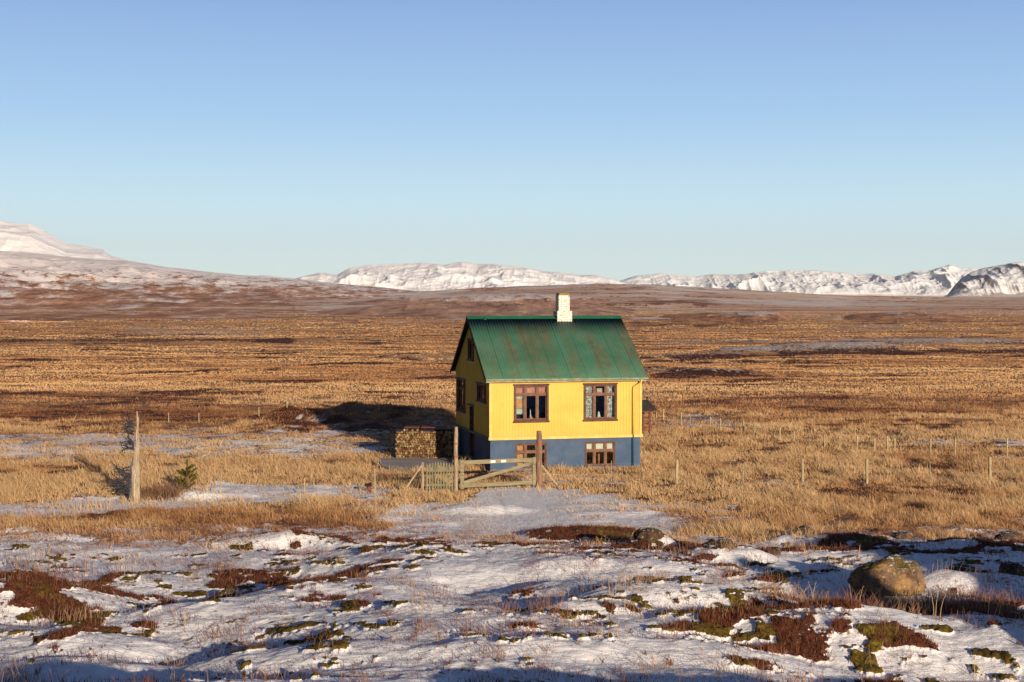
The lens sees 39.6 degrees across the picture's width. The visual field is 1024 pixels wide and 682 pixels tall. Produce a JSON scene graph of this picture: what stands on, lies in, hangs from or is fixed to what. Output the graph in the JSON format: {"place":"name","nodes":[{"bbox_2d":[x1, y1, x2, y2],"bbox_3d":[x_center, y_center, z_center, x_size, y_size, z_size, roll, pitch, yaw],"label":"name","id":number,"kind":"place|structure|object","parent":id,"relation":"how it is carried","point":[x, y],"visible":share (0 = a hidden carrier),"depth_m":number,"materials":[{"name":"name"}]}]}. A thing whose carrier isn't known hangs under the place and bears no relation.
{"place":"outdoors","nodes":[
{"label":"outdoors","id":0,"kind":"place"},
{"bbox_2d":[0,221,126,260],"bbox_3d":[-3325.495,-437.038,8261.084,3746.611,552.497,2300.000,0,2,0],"label":"mountain","id":1,"kind":"structure","parent":0,"point":[20,237],"depth_m":8193.66,"materials":[{"name":"white snow"}]},
{"bbox_2d":[0,251,464,322],"bbox_3d":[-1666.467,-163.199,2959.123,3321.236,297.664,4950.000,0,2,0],"label":"hill","id":2,"kind":"structure","parent":0,"point":[33,281],"depth_m":2088.25,"materials":[{"name":"white snow"}]},
{"bbox_2d":[378,458,474,473],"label":"path","id":3,"kind":"structure","parent":0,"point":[394,463],"depth_m":64.59,"materials":[{"name":"grey gravel"}]},
{"bbox_2d":[245,262,626,290],"bbox_3d":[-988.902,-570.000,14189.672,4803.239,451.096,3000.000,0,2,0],"label":"mountain","id":4,"kind":"structure","parent":0,"point":[430,276],"depth_m":13923.20,"materials":[{"name":"white snow"}]},
{"bbox_2d":[315,294,639,316],"bbox_3d":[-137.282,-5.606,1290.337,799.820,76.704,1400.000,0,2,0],"label":"hill","id":5,"kind":"structure","parent":0,"point":[465,305],"depth_m":875.13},
{"bbox_2d":[0,283,1023,681],"bbox_3d":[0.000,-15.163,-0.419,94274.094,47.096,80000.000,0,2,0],"label":"ground","id":6,"kind":"structure","parent":0,"point":[994,649],"depth_m":39.62,"materials":[{"name":"brown plant"}]},
{"bbox_2d":[106,411,139,501],"bbox_3d":[-14.281,4.346,52.301,1.134,3.541,1.003,0,2,13],"label":"dead tree","id":7,"kind":"object","parent":6,"relation":"on","point":[132,486],"visible":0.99,"depth_m":52.30,"materials":[{"name":"beige wood"}]},
{"bbox_2d":[120,481,202,501],"bbox_3d":[-13.039,5.573,52.988,2.970,0.860,1.594,-1,2,-18],"label":"bare bush","id":8,"kind":"object","parent":6,"relation":"on","point":[158,491],"visible":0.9,"depth_m":52.87,"materials":[{"name":"brown plant"}]},
{"bbox_2d":[173,459,198,489],"bbox_3d":[-12.359,5.163,53.855,0.995,1.482,0.975,0,2,0],"label":"pine sapling","id":9,"kind":"object","parent":6,"relation":"on","point":[187,474],"visible":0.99,"depth_m":53.84,"materials":[{"name":"green plant"}]},
{"bbox_2d":[212,589,238,597],"bbox_3d":[-6.905,6.121,34.253,0.688,0.291,0.550,0,2,0],"label":"rock","id":10,"kind":"object","parent":6,"relation":"on","point":[218,593],"visible":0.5,"depth_m":34.07,"materials":[{"name":"stone"}]},
{"bbox_2d":[168,394,293,422],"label":"wire fence","id":11,"kind":"object","parent":6,"relation":"on","point":[218,414],"visible":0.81,"depth_m":87.71,"materials":[{"name":"brown wood"}]},
{"bbox_2d":[220,469,375,494],"bbox_3d":[-8.040,5.513,53.859,5.920,1.319,0.394,0,2,-17],"label":"wire fence","id":12,"kind":"object","parent":6,"relation":"on","point":[374,478],"visible":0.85,"depth_m":53.75,"materials":[{"name":"brown wood"}]},
{"bbox_2d":[364,482,371,492],"bbox_3d":[-5.548,5.697,54.878,0.288,0.498,0.198,0,2,0],"label":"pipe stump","id":13,"kind":"object","parent":6,"relation":"on","point":[368,485],"visible":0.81,"depth_m":54.82,"materials":[{"name":"red metal"}]},
{"bbox_2d":[367,468,401,483],"bbox_3d":[-5.085,5.483,57.479,1.441,0.788,1.150,0,2,0],"label":"bare bush","id":14,"kind":"object","parent":6,"relation":"on","point":[387,477],"visible":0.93,"depth_m":57.30,"materials":[{"name":"brown plant"}]},
{"bbox_2d":[407,462,423,490],"bbox_3d":[-3.826,5.374,54.981,0.889,1.379,0.132,0,2,-6],"label":"fence post","id":15,"kind":"object","parent":6,"relation":"on","point":[421,467],"visible":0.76,"depth_m":54.96,"materials":[{"name":"beige wood"}]},
{"bbox_2d":[395,426,453,457],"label":"woodpile","id":16,"kind":"object","parent":6,"relation":"on","point":[424,441],"visible":0.96,"depth_m":67.05,"materials":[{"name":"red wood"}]},
{"bbox_2d":[436,488,449,491],"bbox_3d":[-2.660,5.798,54.881,0.564,0.223,0.218,0,2,0],"label":"threshold log","id":17,"kind":"object","parent":6,"relation":"on","point":[437,489],"visible":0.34,"depth_m":54.81,"materials":[{"name":"beige wood"}]},
{"bbox_2d":[453,427,457,491],"bbox_3d":[-2.171,4.706,55.051,0.194,2.774,0.177,0,2,0],"label":"gate post","id":18,"kind":"object","parent":6,"relation":"on","point":[455,485],"visible":0.88,"depth_m":54.98,"materials":[{"name":"wood"}]},
{"bbox_2d":[426,462,452,490],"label":"picket gate","id":19,"kind":"structure","parent":18,"relation":"attached to","point":[438,471],"depth_m":54.98,"materials":[{"name":"beige wood"}]},
{"bbox_2d":[0,309,1023,431],"bbox_3d":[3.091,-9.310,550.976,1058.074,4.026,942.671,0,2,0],"label":"plain grass","id":20,"kind":"structure","parent":6,"relation":"on","point":[798,423],"depth_m":122.29,"materials":[{"name":"brown plant"}]},
{"bbox_2d":[0,526,1023,681],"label":"grass stems","id":21,"kind":"object","parent":6,"relation":"on","point":[879,601],"visible":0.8,"depth_m":29.80,"materials":[{"name":"brown plant"}]},
{"bbox_2d":[0,520,1023,681],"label":"heather","id":22,"kind":"object","parent":6,"relation":"on","point":[703,617],"visible":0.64,"depth_m":30.67,"materials":[{"name":"brown plant"}]},
{"bbox_2d":[1,514,1022,681],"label":"twigs","id":23,"kind":"object","parent":6,"relation":"on","point":[415,621],"visible":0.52,"depth_m":27.96,"materials":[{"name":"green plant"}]},
{"bbox_2d":[536,431,558,487],"bbox_3d":[1.446,4.807,56.354,1.010,2.500,0.256,0,2,0],"label":"gate post","id":24,"kind":"object","parent":6,"relation":"on","point":[539,465],"visible":0.88,"depth_m":56.26,"materials":[{"name":"wood"}]},
{"bbox_2d":[459,457,535,488],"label":"field gate","id":25,"kind":"structure","parent":24,"relation":"attached to","point":[463,484],"depth_m":55.63,"materials":[{"name":"brown wood"}]},
{"bbox_2d":[450,293,648,470],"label":"house","id":26,"kind":"structure","parent":6,"relation":"on","point":[565,382],"depth_m":62.68,"materials":[{"name":"yellow metal"}]},
{"bbox_2d":[456,377,465,413],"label":"window","id":27,"kind":"structure","parent":26,"relation":"in","point":[461,382],"depth_m":67.38,"materials":[{"name":"brown wood"}]},
{"bbox_2d":[466,338,473,361],"bbox_3d":[-1.868,0.402,64.996,0.190,1.035,1.290,0,2,-13],"label":"window","id":28,"kind":"structure","parent":26,"relation":"in","point":[470,342],"depth_m":64.99,"materials":[{"name":"brown wood"}]},
{"bbox_2d":[467,403,473,456],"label":"door","id":29,"kind":"structure","parent":26,"relation":"in","point":[471,407],"depth_m":65.31,"materials":[{"name":"brown wood"}]},
{"bbox_2d":[475,382,485,403],"bbox_3d":[-1.337,2.283,62.819,0.190,0.875,1.870,0,2,-13],"label":"window","id":30,"kind":"structure","parent":26,"relation":"in","point":[482,386],"depth_m":62.92,"materials":[{"name":"brown wood"}]},
{"bbox_2d":[513,384,549,422],"bbox_3d":[0.816,2.692,61.781,1.610,1.675,0.369,0,2,-13],"label":"window","id":31,"kind":"structure","parent":26,"relation":"in","point":[521,391],"depth_m":61.73,"materials":[{"name":"brown wood"}]},
{"bbox_2d":[516,443,546,467],"bbox_3d":[0.819,4.973,61.858,1.400,1.080,0.158,0,2,-13],"label":"window","id":32,"kind":"structure","parent":26,"relation":"in","point":[521,449],"depth_m":61.80,"materials":[{"name":"brown wood"}]},
{"bbox_2d":[585,441,614,465],"bbox_3d":[3.847,4.952,62.618,1.390,1.080,0.231,0,2,-13],"label":"window","id":33,"kind":"structure","parent":26,"relation":"in","point":[600,446],"depth_m":62.58,"materials":[{"name":"brown wood"}]},
{"bbox_2d":[583,383,617,420],"bbox_3d":[3.857,2.672,62.500,1.580,1.675,0.354,0,2,-13],"label":"window","id":34,"kind":"structure","parent":26,"relation":"in","point":[590,394],"depth_m":62.44,"materials":[{"name":"brown wood"}]},
{"bbox_2d":[642,396,656,433],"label":"shelter","id":35,"kind":"object","parent":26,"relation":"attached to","point":[648,406],"visible":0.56,"depth_m":79.02,"materials":[{"name":"red wood"}]},
{"bbox_2d":[633,527,663,540],"bbox_3d":[3.838,5.404,39.911,0.863,0.366,0.689,0,2,0],"label":"rock","id":36,"kind":"object","parent":6,"relation":"on","point":[648,533],"visible":1,"depth_m":39.66,"materials":[{"name":"stone"}]},
{"bbox_2d":[701,537,737,548],"bbox_3d":[5.583,5.453,38.049,1.016,0.385,0.827,0,2,0],"label":"rock","id":37,"kind":"object","parent":6,"relation":"on","point":[721,541],"visible":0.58,"depth_m":37.82,"materials":[{"name":"brown stone"}]},
{"bbox_2d":[764,546,780,554],"bbox_3d":[7.103,5.713,38.786,0.445,0.237,0.364,0,2,0],"label":"rock","id":38,"kind":"object","parent":6,"relation":"on","point":[775,550],"visible":0.76,"depth_m":38.66,"materials":[{"name":"stone"}]},
{"bbox_2d":[795,525,810,534],"bbox_3d":[8.895,5.774,43.426,0.510,0.308,0.456,0,2,0],"label":"rock","id":39,"kind":"object","parent":6,"relation":"on","point":[803,527],"visible":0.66,"depth_m":43.27,"materials":[{"name":"stone"}]},
{"bbox_2d":[611,457,1023,485],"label":"wire fence","id":40,"kind":"object","parent":6,"relation":"on","point":[802,470],"visible":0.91,"depth_m":57.41,"materials":[{"name":"brown wood"}]},
{"bbox_2d":[655,407,1007,457],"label":"wire fence","id":41,"kind":"object","parent":6,"relation":"on","point":[823,442],"visible":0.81,"depth_m":70.85,"materials":[{"name":"brown wood"}]},
{"bbox_2d":[847,554,926,595],"bbox_3d":[8.878,5.532,33.694,1.812,0.900,1.287,0,2,0],"label":"boulder","id":42,"kind":"object","parent":6,"relation":"on","point":[896,572],"visible":0.94,"depth_m":33.19,"materials":[{"name":"brown stone"}]},
{"bbox_2d":[892,531,914,538],"bbox_3d":[12.082,5.980,43.929,0.714,0.211,0.591,0,2,0],"label":"rock","id":43,"kind":"object","parent":6,"relation":"on","point":[904,535],"visible":0.98,"depth_m":43.71,"materials":[{"name":"brown stone"}]},
{"bbox_2d":[946,563,976,571],"bbox_3d":[11.142,5.678,35.423,0.845,0.279,0.697,0,2,0],"label":"rock","id":44,"kind":"object","parent":6,"relation":"on","point":[962,567],"visible":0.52,"depth_m":35.20,"materials":[{"name":"grey stone"}]},
{"bbox_2d":[994,530,1023,540],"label":"rock","id":45,"kind":"object","parent":6,"relation":"on","point":[1007,535],"visible":0.73,"depth_m":42.42,"materials":[{"name":"stone"}]},
{"bbox_2d":[998,561,1023,575],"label":"rock","id":46,"kind":"object","parent":6,"relation":"on","point":[1012,567],"visible":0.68,"depth_m":34.91,"materials":[{"name":"grey stone"}]},
{"bbox_2d":[0,423,1023,573],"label":"dry grass","id":47,"kind":"structure","parent":0,"point":[995,506],"depth_m":56.37,"materials":[{"name":"beige plant"}]},
{"bbox_2d":[0,0,1023,280],"label":"sky","id":48,"kind":"structure","parent":0,"point":[619,140],"materials":[{"name":"blue"}]},
{"bbox_2d":[620,264,977,295],"bbox_3d":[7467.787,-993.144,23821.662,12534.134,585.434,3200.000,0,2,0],"label":"mountain","id":49,"kind":"structure","parent":0,"point":[942,281],"depth_m":23209.85,"materials":[{"name":"white snow"}]},
{"bbox_2d":[659,311,969,322],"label":"hill","id":50,"kind":"structure","parent":0,"point":[753,316],"depth_m":573.60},
{"bbox_2d":[946,262,1023,296],"bbox_3d":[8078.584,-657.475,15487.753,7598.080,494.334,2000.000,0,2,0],"label":"mountain","id":51,"kind":"structure","parent":0,"point":[1005,280],"depth_m":14764.03,"materials":[{"name":"white snow"}]}
]}

